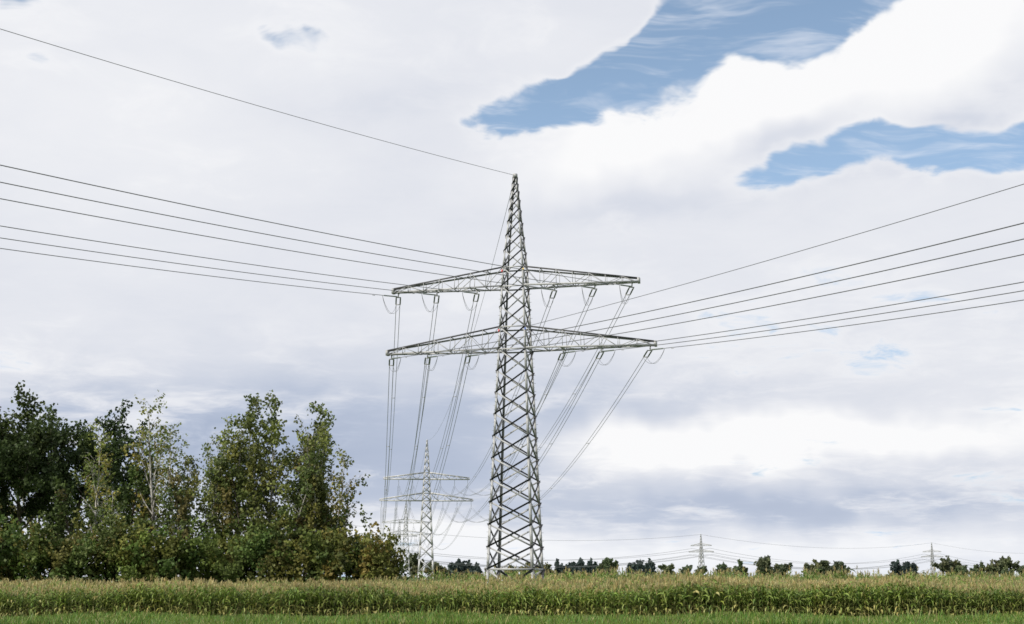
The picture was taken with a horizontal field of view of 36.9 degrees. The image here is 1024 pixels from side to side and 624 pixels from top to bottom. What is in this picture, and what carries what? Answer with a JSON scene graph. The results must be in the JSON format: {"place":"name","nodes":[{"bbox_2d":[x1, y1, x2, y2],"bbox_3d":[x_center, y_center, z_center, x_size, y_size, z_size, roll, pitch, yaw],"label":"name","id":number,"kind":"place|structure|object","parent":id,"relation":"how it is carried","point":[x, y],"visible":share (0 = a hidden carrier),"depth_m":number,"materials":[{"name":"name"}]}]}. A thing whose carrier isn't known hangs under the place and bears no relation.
{"place":"outdoors","nodes":[
{"label":"outdoors","id":0,"kind":"place"},
{"bbox_2d":[0,604,1023,623],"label":"meadow grass","id":1,"kind":"structure","parent":0,"point":[446,617],"depth_m":86.81,"materials":[{"name":"green plant"}]},
{"bbox_2d":[0,0,1023,576],"label":"sky","id":2,"kind":"structure","parent":0,"point":[666,144],"materials":[{"name":"white"}]},
{"bbox_2d":[404,551,1023,578],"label":"trees","id":3,"kind":"object","parent":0,"point":[1002,565],"depth_m":1106.27,"materials":[{"name":"green plant"}]},
{"label":"ground","id":4,"kind":"structure","parent":0,"visible":0},
{"bbox_2d":[0,380,413,586],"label":"grove","id":5,"kind":"object","parent":4,"relation":"on","point":[328,548],"depth_m":167.39,"materials":[{"name":"green plant"}]},
{"bbox_2d":[382,520,418,578],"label":"pylon","id":6,"kind":"object","parent":4,"relation":"on","point":[400,538],"visible":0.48,"depth_m":1133.41,"materials":[{"name":"metal"}]},
{"bbox_2d":[381,501,430,576],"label":"pylon","id":7,"kind":"object","parent":4,"relation":"on","point":[407,534],"visible":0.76,"depth_m":847.30,"materials":[{"name":"metal"}]},
{"bbox_2d":[379,440,472,579],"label":"pylon","id":8,"kind":"object","parent":4,"relation":"on","point":[429,493],"visible":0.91,"depth_m":466.51,"materials":[{"name":"metal"}]},
{"bbox_2d":[0,564,1023,617],"bbox_3d":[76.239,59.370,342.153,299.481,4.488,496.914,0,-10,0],"label":"maize field","id":9,"kind":"structure","parent":4,"relation":"on","point":[727,589],"depth_m":98.96,"materials":[{"name":"green plant"}]},
{"bbox_2d":[386,173,656,584],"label":"pylon","id":10,"kind":"object","parent":4,"relation":"on","point":[499,530],"visible":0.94,"depth_m":155.96,"materials":[{"name":"metal"}]},
{"bbox_2d":[0,29,1023,568],"bbox_3d":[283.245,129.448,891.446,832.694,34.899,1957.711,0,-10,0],"label":"conductors","id":11,"kind":"object","parent":10,"relation":"hanging from","point":[530,325],"visible":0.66,"depth_m":129.44,"materials":[{"name":"grey metal"}]},
{"bbox_2d":[374,284,672,553],"bbox_3d":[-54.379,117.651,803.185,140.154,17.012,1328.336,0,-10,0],"label":"insulators","id":12,"kind":"object","parent":10,"relation":"hanging from","point":[564,353],"visible":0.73,"depth_m":157.69,"materials":[{"name":"ceramic"}]},
{"bbox_2d":[689,535,713,574],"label":"pylon donau","id":13,"kind":"object","parent":4,"relation":"on","point":[701,544],"visible":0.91,"depth_m":1233.50,"materials":[{"name":"grey metal"}]},
{"bbox_2d":[921,542,942,573],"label":"pylon donau","id":14,"kind":"object","parent":4,"relation":"on","point":[932,556],"visible":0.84,"depth_m":1540.45,"materials":[{"name":"grey metal"}]}
]}

